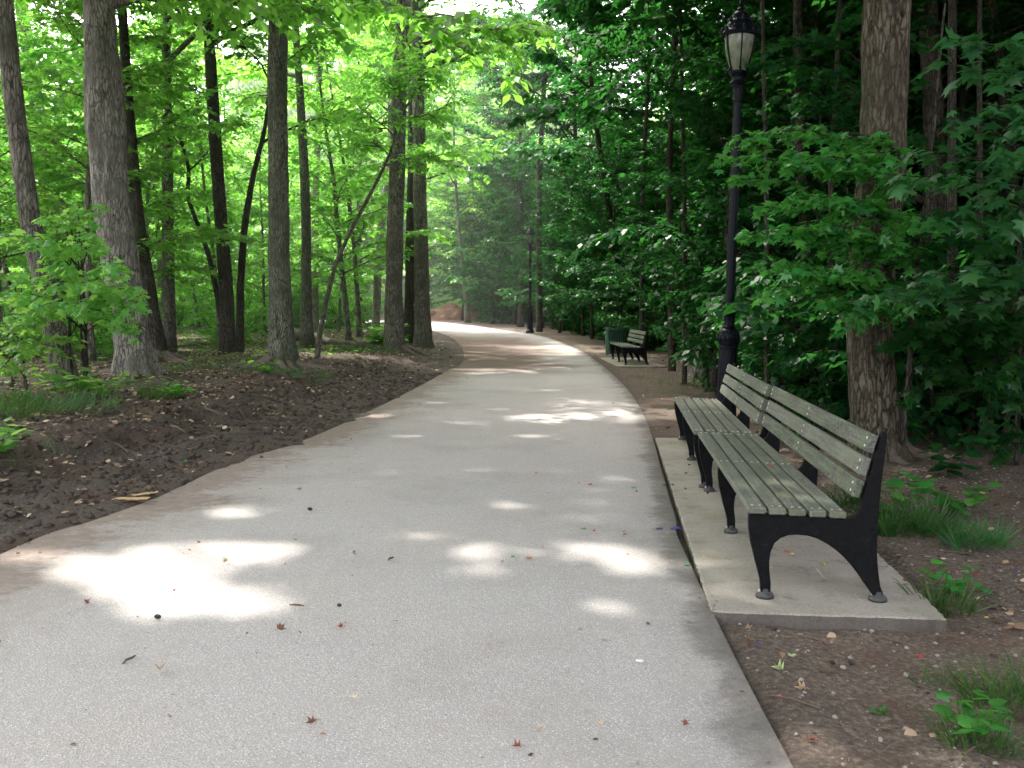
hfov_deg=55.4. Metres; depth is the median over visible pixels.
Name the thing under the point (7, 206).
understorey tree
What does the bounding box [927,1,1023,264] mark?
understorey tree
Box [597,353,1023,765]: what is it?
leaf litter
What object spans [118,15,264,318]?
slender tree
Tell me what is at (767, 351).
slender tree
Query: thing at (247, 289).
understorey tree
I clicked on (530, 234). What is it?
street lamp
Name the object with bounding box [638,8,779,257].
understorey tree
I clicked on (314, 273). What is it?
slender tree
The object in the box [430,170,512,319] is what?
understorey tree
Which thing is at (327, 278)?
understorey tree
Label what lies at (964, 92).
understorey tree
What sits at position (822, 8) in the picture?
understorey tree
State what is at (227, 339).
tall tree
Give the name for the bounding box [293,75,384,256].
understorey tree
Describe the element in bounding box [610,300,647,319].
bush
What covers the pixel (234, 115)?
understorey tree
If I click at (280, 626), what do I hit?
fallen leaf
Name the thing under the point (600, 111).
tall tree
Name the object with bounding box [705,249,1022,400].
bush
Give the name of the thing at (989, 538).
grass tuft
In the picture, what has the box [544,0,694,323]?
tall tree
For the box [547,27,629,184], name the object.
understorey tree
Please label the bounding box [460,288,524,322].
bush
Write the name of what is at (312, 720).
fallen leaf
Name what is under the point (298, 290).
bush
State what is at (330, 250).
understorey tree
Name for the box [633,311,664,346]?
bush
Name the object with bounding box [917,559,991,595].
leafy plant
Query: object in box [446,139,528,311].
understorey tree
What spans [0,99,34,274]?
understorey tree
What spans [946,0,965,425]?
slender tree
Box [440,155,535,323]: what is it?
understorey tree
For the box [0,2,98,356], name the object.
understorey tree
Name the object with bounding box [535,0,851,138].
tall tree
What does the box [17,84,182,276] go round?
understorey tree
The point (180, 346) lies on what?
fallen branch
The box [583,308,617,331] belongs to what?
bush
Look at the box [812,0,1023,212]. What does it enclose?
understorey tree
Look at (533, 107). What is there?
tall tree
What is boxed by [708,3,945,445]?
maple sapling
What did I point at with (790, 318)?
bush
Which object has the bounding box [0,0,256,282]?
understorey tree
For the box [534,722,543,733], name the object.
fallen leaf
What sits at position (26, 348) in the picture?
maple sapling
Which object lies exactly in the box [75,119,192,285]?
understorey tree
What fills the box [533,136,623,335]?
understorey tree
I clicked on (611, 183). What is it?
understorey tree
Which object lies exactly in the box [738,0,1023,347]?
understorey tree
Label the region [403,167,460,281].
understorey tree
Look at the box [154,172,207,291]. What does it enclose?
understorey tree
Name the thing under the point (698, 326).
bush
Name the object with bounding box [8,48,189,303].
understorey tree
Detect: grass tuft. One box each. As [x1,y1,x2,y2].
[134,376,197,399]
[818,471,885,509]
[845,486,979,538]
[890,567,1003,617]
[899,659,952,688]
[913,699,1023,760]
[926,506,1023,551]
[931,640,1023,724]
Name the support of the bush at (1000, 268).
on the ground at (862, 751)
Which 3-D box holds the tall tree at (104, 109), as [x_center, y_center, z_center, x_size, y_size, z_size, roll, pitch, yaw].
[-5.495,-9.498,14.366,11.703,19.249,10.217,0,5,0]
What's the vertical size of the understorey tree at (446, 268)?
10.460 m
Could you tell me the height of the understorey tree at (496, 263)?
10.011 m
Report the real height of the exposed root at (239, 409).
0.206 m
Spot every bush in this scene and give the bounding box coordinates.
[2,285,40,337]
[2,285,79,356]
[63,300,112,351]
[94,305,165,354]
[175,281,215,325]
[175,285,212,324]
[175,289,211,327]
[175,295,188,331]
[181,301,267,343]
[196,259,300,327]
[199,285,268,331]
[233,278,300,320]
[292,294,336,325]
[299,267,384,328]
[319,295,384,326]
[327,287,371,324]
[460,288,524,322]
[479,288,535,323]
[524,307,551,321]
[543,302,584,329]
[555,305,611,334]
[556,314,572,330]
[563,320,587,330]
[581,318,617,339]
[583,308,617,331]
[588,301,645,339]
[591,310,651,345]
[592,313,637,343]
[596,296,667,350]
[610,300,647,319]
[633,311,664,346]
[641,308,692,355]
[642,244,840,394]
[651,297,800,392]
[655,264,700,344]
[655,316,699,360]
[662,256,751,384]
[677,304,738,365]
[678,335,694,361]
[689,182,1023,453]
[702,319,846,412]
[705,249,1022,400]
[706,285,968,432]
[709,347,818,387]
[721,290,807,394]
[750,187,1023,431]
[780,209,921,265]
[895,200,1023,436]
[913,183,1022,352]
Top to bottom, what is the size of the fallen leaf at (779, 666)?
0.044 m
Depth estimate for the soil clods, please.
10.22 m
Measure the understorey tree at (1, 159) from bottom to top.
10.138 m
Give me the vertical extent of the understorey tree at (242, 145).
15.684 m
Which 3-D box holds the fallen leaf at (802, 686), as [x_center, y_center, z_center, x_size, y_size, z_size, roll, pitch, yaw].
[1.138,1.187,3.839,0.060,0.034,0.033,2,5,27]
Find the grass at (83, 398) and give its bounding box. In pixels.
[0,323,716,475]
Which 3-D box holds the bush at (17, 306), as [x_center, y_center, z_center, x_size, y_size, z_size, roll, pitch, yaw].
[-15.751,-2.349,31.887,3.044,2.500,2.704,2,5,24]
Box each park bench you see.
[610,329,648,364]
[674,363,777,487]
[698,385,887,602]
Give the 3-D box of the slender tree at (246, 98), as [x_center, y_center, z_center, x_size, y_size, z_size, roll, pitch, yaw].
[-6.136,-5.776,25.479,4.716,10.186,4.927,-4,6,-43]
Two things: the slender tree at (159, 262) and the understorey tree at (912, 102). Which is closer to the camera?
the understorey tree at (912, 102)
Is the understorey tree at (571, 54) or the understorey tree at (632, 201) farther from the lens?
the understorey tree at (571, 54)
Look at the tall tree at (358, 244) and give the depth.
51.84 m
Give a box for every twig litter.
[0,366,380,502]
[766,482,1023,755]
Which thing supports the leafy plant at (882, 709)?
on the ground at (862, 751)
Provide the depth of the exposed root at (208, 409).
12.29 m
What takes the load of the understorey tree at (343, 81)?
on the ground at (862, 751)
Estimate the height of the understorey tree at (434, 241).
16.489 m
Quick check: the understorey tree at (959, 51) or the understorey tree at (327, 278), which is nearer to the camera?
the understorey tree at (959, 51)
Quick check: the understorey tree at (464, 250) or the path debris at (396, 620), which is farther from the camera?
the understorey tree at (464, 250)
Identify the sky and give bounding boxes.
[15,0,774,179]
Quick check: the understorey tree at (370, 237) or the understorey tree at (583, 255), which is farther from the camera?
the understorey tree at (370, 237)
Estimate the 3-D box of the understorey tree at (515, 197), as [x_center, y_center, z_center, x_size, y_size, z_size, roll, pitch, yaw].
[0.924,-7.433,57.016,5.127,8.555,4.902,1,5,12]
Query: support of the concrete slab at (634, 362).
on the ground at (862, 751)
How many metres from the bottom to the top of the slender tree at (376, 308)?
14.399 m
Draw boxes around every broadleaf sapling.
[844,27,1023,322]
[873,180,1023,468]
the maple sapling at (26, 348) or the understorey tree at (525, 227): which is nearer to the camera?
the maple sapling at (26, 348)
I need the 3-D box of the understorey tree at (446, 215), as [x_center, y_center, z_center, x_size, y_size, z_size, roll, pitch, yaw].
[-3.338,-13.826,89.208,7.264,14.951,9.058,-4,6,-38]
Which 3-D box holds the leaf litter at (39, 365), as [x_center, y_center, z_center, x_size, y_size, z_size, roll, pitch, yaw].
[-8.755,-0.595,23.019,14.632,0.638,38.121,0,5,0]
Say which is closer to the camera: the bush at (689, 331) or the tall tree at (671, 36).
the bush at (689, 331)
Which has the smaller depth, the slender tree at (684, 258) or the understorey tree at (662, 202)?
the slender tree at (684, 258)
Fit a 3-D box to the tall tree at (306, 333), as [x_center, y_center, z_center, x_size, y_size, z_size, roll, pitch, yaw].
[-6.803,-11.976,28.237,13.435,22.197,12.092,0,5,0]
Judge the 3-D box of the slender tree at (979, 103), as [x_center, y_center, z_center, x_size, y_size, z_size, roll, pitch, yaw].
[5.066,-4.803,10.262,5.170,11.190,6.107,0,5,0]
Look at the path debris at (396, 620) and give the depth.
4.99 m
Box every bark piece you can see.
[116,497,149,499]
[131,491,157,495]
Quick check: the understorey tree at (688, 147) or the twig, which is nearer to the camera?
the twig
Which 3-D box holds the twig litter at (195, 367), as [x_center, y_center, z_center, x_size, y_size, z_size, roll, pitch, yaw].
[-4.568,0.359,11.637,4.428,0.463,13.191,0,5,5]
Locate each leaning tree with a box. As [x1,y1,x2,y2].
[0,0,328,389]
[16,9,219,342]
[553,0,912,378]
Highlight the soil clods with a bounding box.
[0,360,441,551]
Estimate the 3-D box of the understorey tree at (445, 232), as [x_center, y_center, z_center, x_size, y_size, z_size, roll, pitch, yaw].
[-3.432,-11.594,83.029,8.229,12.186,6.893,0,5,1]
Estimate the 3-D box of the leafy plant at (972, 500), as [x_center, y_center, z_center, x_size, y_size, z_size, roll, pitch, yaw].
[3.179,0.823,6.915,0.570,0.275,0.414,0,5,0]
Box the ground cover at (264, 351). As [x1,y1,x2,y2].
[0,324,372,395]
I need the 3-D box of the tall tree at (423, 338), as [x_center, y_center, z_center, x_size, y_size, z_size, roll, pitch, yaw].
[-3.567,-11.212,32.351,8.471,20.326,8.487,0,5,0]
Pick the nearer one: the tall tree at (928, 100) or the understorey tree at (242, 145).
the tall tree at (928, 100)
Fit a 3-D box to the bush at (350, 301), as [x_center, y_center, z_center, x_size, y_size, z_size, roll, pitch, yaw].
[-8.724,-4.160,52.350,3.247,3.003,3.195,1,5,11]
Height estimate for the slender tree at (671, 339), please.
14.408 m
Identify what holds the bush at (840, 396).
on the ground at (862, 751)
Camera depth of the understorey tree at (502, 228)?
60.28 m
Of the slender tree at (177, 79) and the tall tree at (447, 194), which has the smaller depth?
the slender tree at (177, 79)
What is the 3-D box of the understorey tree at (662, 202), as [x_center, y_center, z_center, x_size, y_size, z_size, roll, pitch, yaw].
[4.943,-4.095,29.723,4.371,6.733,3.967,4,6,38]
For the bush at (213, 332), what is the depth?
31.49 m
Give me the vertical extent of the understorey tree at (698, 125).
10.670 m
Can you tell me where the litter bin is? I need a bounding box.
[605,327,629,354]
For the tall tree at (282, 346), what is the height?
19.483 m
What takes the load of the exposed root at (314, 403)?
on the ground at (862, 751)
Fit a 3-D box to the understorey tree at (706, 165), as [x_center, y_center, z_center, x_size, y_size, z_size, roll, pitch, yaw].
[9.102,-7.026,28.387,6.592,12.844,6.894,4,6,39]
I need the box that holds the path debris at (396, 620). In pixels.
[0,354,770,763]
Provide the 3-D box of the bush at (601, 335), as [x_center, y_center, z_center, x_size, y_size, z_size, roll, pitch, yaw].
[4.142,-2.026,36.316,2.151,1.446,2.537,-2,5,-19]
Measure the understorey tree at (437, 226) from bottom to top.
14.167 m
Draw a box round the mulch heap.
[431,303,484,320]
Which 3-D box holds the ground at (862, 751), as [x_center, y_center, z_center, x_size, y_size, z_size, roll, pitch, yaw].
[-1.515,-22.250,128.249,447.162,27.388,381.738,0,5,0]
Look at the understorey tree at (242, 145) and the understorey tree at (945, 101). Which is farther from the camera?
the understorey tree at (242, 145)
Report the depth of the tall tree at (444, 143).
47.66 m
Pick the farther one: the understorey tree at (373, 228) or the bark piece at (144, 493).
the understorey tree at (373, 228)
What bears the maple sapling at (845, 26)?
on the ground at (862, 751)
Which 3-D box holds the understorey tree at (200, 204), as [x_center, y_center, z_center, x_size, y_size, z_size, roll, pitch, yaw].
[-9.938,-5.204,26.076,4.176,9.004,5.283,1,5,16]
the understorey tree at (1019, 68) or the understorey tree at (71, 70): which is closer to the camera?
the understorey tree at (1019, 68)
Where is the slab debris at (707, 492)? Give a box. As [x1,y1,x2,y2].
[671,452,914,605]
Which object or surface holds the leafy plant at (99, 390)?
on the ground at (862, 751)
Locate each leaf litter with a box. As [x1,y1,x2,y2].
[0,329,455,521]
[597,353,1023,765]
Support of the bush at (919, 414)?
on the ground at (862, 751)
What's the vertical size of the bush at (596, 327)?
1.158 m
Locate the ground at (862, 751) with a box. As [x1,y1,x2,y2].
[0,257,1023,767]
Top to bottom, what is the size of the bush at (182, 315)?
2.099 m
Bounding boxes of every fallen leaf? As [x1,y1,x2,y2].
[275,623,286,629]
[305,716,318,722]
[512,740,525,747]
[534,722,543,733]
[745,636,755,642]
[772,660,787,672]
[794,680,809,689]
[806,734,820,740]
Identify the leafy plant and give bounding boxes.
[0,417,34,450]
[25,359,98,398]
[69,372,133,398]
[157,377,195,398]
[246,359,278,372]
[357,322,410,346]
[861,471,937,513]
[869,705,889,715]
[917,437,997,476]
[917,482,1002,517]
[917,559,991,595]
[932,690,1014,740]
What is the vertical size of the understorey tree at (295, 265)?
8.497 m
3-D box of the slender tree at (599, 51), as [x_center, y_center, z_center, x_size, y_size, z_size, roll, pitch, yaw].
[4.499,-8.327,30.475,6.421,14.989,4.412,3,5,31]
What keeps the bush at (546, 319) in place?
on the ground at (862, 751)
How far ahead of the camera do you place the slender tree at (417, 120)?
23.07 m
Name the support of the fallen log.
on the ground at (862, 751)
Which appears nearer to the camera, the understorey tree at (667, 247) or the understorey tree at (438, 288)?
the understorey tree at (667, 247)
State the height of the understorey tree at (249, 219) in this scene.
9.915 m
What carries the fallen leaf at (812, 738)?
on the ground at (862, 751)
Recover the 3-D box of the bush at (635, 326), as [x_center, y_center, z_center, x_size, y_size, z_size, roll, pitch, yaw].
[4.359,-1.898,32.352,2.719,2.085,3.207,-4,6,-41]
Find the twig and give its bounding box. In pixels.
[122,655,135,663]
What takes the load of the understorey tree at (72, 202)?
on the ground at (862, 751)
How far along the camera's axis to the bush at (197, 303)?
49.55 m
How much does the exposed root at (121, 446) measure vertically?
0.204 m
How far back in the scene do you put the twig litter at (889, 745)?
4.49 m
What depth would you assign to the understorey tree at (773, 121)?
15.26 m
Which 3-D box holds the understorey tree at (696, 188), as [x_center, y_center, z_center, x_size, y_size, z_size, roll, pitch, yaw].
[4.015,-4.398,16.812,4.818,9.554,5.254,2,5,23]
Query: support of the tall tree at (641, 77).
on the ground at (862, 751)
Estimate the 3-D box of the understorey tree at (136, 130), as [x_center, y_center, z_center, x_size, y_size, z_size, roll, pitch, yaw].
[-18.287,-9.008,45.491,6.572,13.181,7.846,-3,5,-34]
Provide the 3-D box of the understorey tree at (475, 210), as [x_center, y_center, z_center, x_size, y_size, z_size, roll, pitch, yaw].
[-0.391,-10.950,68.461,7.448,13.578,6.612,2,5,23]
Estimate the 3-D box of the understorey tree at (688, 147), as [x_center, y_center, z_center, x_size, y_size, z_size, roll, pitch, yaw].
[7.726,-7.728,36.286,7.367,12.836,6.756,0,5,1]
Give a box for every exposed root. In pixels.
[103,436,138,458]
[170,425,245,444]
[204,407,291,423]
[238,408,305,420]
[288,391,345,411]
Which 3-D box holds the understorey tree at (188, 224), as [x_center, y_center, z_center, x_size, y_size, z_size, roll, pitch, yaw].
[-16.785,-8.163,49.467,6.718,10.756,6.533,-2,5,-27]
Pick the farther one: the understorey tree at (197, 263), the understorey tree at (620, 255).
the understorey tree at (197, 263)
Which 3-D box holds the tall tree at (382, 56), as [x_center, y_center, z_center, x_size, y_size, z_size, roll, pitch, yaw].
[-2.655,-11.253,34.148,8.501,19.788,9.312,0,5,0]
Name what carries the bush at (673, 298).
on the ground at (862, 751)
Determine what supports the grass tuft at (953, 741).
on the ground at (862, 751)
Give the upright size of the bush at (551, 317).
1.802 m
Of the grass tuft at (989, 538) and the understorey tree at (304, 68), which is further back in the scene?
the understorey tree at (304, 68)
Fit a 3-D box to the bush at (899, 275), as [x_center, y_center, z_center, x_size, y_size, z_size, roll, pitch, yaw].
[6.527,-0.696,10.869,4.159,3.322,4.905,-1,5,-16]
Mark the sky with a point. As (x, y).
(446, 9)
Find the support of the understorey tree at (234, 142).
on the ground at (862, 751)
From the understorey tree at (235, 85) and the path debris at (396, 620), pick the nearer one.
the path debris at (396, 620)
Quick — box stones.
[738,465,1023,767]
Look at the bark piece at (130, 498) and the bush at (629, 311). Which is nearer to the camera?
the bark piece at (130, 498)
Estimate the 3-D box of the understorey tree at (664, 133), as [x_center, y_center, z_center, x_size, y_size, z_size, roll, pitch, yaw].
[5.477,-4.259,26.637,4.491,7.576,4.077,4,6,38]
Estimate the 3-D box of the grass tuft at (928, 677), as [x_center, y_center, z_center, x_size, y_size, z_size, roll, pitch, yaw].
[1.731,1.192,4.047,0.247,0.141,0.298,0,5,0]
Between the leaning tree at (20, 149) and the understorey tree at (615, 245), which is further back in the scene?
the understorey tree at (615, 245)
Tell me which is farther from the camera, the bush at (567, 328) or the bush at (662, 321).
the bush at (567, 328)
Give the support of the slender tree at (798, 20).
on the ground at (862, 751)
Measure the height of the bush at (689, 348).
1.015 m
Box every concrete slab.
[600,358,666,367]
[655,438,946,632]
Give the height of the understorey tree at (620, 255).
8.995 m
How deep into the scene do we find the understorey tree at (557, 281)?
45.95 m
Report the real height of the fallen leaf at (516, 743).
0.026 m
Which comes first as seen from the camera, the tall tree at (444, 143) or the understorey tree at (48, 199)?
the understorey tree at (48, 199)
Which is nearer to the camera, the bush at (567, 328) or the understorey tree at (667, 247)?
the understorey tree at (667, 247)
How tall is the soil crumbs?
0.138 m
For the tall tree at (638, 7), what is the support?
on the ground at (862, 751)
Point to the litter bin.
(617, 335)
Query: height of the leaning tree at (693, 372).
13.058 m
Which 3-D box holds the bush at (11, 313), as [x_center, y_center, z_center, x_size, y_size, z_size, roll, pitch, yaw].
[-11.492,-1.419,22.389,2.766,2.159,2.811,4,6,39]
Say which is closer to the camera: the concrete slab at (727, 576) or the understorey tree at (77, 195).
the concrete slab at (727, 576)
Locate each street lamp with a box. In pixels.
[525,227,534,332]
[716,0,759,415]
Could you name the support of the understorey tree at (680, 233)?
on the ground at (862, 751)
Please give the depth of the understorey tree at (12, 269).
41.72 m
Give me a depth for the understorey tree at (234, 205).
53.81 m
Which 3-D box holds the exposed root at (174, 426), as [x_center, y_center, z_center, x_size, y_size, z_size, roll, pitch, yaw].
[-3.332,0.557,10.745,1.064,0.175,0.065,2,5,22]
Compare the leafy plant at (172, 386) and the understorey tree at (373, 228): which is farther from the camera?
the understorey tree at (373, 228)
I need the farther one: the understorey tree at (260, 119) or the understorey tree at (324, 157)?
the understorey tree at (260, 119)
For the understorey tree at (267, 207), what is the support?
on the ground at (862, 751)
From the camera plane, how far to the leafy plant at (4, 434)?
8.16 m
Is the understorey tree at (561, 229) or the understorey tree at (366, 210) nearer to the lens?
the understorey tree at (561, 229)
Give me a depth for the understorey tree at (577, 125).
121.38 m
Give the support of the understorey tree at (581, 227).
on the ground at (862, 751)
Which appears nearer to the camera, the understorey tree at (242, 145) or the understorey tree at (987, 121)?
the understorey tree at (987, 121)
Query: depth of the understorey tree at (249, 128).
85.97 m
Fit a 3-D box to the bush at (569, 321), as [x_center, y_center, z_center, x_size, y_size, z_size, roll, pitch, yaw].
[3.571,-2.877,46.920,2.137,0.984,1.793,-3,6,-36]
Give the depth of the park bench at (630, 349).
25.62 m
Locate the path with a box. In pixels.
[0,320,792,767]
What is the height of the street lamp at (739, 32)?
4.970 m
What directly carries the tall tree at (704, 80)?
on the ground at (862, 751)
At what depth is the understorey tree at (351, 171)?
31.29 m
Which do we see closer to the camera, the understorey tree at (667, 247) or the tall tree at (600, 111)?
the understorey tree at (667, 247)
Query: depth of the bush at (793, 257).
15.12 m
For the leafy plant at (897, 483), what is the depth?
6.96 m
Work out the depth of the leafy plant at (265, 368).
17.24 m
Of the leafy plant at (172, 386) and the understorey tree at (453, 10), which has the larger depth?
the understorey tree at (453, 10)
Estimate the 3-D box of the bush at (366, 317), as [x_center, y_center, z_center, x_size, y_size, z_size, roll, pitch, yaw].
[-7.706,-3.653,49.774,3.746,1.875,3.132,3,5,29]
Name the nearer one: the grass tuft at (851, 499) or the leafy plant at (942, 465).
the grass tuft at (851, 499)
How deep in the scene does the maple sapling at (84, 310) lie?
11.68 m
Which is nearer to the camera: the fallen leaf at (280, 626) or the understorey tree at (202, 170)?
the fallen leaf at (280, 626)
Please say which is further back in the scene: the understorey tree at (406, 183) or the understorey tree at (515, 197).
the understorey tree at (406, 183)
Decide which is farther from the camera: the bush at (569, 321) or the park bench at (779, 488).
the bush at (569, 321)
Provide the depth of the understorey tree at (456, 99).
111.33 m
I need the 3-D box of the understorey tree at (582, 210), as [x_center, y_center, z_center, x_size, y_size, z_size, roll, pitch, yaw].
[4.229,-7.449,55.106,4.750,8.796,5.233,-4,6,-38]
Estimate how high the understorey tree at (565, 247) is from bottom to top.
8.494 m
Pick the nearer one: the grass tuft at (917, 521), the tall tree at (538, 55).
the grass tuft at (917, 521)
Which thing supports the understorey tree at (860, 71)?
on the ground at (862, 751)
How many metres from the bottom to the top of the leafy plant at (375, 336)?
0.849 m
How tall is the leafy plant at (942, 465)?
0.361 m
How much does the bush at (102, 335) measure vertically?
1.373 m
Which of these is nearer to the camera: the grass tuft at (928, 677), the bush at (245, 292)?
the grass tuft at (928, 677)
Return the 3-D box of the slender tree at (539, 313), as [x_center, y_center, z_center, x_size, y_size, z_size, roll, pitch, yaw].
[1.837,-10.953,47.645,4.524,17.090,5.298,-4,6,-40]
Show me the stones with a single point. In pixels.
(867, 711)
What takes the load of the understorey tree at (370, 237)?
on the ground at (862, 751)
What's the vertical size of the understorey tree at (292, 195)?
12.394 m
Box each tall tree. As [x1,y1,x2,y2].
[14,0,37,8]
[17,0,388,351]
[83,0,532,379]
[117,0,234,363]
[134,0,418,353]
[150,1,391,347]
[212,0,431,374]
[234,0,505,321]
[290,14,526,191]
[330,32,474,227]
[340,0,559,342]
[351,0,576,357]
[366,0,529,347]
[405,10,523,322]
[427,9,566,313]
[430,10,568,311]
[444,0,589,326]
[473,0,664,330]
[474,0,722,310]
[504,0,757,312]
[526,6,691,211]
[532,4,804,156]
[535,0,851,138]
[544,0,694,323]
[624,0,956,286]
[652,1,722,155]
[668,0,1020,113]
[828,0,952,466]
[918,0,946,358]
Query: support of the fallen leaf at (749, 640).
on the ground at (862, 751)
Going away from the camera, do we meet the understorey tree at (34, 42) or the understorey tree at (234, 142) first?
the understorey tree at (34, 42)
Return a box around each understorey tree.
[0,0,99,335]
[0,0,248,360]
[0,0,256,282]
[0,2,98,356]
[0,2,161,282]
[0,77,68,292]
[0,79,53,280]
[0,82,79,304]
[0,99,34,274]
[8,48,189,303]
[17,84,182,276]
[43,60,160,276]
[43,141,94,298]
[55,4,254,293]
[60,33,236,301]
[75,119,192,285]
[137,21,295,343]
[140,34,240,260]
[149,43,299,289]
[152,139,233,327]
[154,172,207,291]
[156,114,236,320]
[174,130,267,324]
[176,148,257,285]
[194,7,299,188]
[200,1,445,340]
[205,113,322,335]
[221,3,329,159]
[226,104,265,196]
[228,98,263,165]
[228,136,264,229]
[231,161,265,290]
[232,108,336,291]
[234,171,319,298]
[235,23,341,182]
[236,150,300,291]
[237,144,326,293]
[239,138,322,261]
[258,0,452,337]
[260,119,352,279]
[290,159,372,321]
[291,124,404,331]
[292,175,373,322]
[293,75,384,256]
[319,150,404,305]
[320,102,429,311]
[321,31,450,286]
[324,90,387,269]
[366,101,451,249]
[373,96,468,261]
[380,174,447,281]
[403,84,535,265]
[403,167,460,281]
[403,217,452,308]
[407,76,478,226]
[427,115,501,307]
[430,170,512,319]
[430,175,500,293]
[430,197,482,320]
[431,184,486,306]
[432,179,496,291]
[434,177,471,265]
[440,0,501,187]
[440,120,536,320]
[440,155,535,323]
[443,40,507,217]
[443,129,533,292]
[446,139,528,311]
[449,180,527,308]
[450,128,549,323]
[459,67,563,225]
[461,186,533,307]
[481,181,563,313]
[486,189,549,308]
[495,164,580,328]
[495,166,599,332]
[498,177,548,295]
[498,187,561,327]
[504,133,585,273]
[506,22,591,142]
[512,136,612,298]
[512,172,585,329]
[518,84,638,301]
[521,87,659,342]
[522,187,593,330]
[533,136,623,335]
[537,110,635,338]
[538,119,572,143]
[543,179,605,299]
[546,91,594,168]
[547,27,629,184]
[547,41,600,140]
[549,149,622,308]
[550,146,634,309]
[561,124,665,313]
[565,123,674,310]
[567,0,859,391]
[570,95,702,349]
[576,121,691,311]
[579,155,645,250]
[584,90,697,318]
[595,0,905,295]
[596,134,710,340]
[623,0,921,279]
[623,81,754,304]
[626,2,721,243]
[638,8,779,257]
[646,74,779,332]
[650,97,753,300]
[658,57,810,296]
[659,53,751,242]
[675,0,844,245]
[676,0,914,320]
[680,1,991,302]
[702,0,970,308]
[709,0,1023,250]
[709,28,1023,251]
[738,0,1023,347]
[770,0,919,197]
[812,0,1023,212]
[833,0,1022,218]
[845,2,1023,189]
[910,0,1023,215]
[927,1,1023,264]
[944,9,1023,188]
[959,48,1023,253]
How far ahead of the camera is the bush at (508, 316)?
62.83 m
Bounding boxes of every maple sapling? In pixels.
[0,203,151,390]
[0,270,87,390]
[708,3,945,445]
[739,12,939,390]
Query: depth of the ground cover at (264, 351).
22.03 m
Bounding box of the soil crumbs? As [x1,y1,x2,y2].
[758,466,1023,767]
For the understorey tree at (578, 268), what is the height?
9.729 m
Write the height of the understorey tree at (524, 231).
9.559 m
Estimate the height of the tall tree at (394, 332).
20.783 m
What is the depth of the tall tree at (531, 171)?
56.27 m
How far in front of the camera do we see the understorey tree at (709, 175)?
16.09 m
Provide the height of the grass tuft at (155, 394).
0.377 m
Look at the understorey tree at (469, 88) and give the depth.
84.73 m
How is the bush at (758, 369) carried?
on the ground at (862, 751)
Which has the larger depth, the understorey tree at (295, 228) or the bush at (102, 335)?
the understorey tree at (295, 228)
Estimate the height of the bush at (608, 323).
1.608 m
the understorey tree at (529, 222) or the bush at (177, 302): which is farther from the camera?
the understorey tree at (529, 222)
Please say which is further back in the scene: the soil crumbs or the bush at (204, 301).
the bush at (204, 301)
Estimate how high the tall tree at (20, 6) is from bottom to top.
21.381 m
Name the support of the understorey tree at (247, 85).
on the ground at (862, 751)
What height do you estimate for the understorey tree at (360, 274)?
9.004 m
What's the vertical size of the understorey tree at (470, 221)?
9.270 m
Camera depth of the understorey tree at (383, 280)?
112.11 m
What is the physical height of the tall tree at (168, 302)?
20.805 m
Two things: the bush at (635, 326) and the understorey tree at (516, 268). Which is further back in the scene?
the understorey tree at (516, 268)
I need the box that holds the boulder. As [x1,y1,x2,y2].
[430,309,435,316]
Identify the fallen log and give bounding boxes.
[294,328,363,347]
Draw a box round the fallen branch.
[177,342,215,347]
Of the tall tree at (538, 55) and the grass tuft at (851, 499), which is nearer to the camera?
the grass tuft at (851, 499)
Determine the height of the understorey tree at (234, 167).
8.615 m
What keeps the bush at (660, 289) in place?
on the ground at (862, 751)
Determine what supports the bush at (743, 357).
on the ground at (862, 751)
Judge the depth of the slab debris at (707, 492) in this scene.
5.58 m
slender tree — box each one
[78,4,224,315]
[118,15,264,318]
[182,0,375,352]
[233,29,389,330]
[314,34,477,357]
[345,11,474,330]
[488,0,587,331]
[563,0,720,347]
[573,0,847,370]
[679,1,716,383]
[761,0,769,413]
[793,0,813,382]
[826,0,841,403]
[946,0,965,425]
[977,0,985,436]
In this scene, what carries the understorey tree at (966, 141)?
on the ground at (862, 751)
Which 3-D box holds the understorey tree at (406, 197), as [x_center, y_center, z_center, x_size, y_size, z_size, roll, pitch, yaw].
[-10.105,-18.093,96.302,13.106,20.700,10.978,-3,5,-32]
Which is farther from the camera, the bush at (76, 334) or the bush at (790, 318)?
the bush at (76, 334)
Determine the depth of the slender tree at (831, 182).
11.75 m
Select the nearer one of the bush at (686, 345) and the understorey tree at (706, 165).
the bush at (686, 345)
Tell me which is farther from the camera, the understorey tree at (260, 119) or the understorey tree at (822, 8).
the understorey tree at (260, 119)
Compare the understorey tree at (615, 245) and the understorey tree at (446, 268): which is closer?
the understorey tree at (615, 245)
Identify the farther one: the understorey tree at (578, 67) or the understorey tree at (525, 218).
the understorey tree at (578, 67)
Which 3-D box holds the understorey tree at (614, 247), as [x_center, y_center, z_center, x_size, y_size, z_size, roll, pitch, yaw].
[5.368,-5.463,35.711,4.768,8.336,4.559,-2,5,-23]
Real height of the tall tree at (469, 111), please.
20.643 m
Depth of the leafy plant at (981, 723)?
3.52 m
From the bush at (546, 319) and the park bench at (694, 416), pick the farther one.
the bush at (546, 319)
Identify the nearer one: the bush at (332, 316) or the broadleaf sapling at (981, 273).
the broadleaf sapling at (981, 273)
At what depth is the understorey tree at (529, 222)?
56.41 m
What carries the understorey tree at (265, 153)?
on the ground at (862, 751)
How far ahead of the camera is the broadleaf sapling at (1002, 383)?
8.54 m
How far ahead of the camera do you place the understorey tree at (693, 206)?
22.31 m
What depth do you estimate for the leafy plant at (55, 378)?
12.00 m
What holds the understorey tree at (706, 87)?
on the ground at (862, 751)
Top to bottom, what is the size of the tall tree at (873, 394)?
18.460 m
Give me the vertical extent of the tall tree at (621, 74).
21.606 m
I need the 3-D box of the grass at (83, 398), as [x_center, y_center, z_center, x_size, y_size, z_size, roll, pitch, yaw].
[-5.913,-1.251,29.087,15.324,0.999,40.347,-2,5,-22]
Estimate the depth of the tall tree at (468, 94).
66.20 m

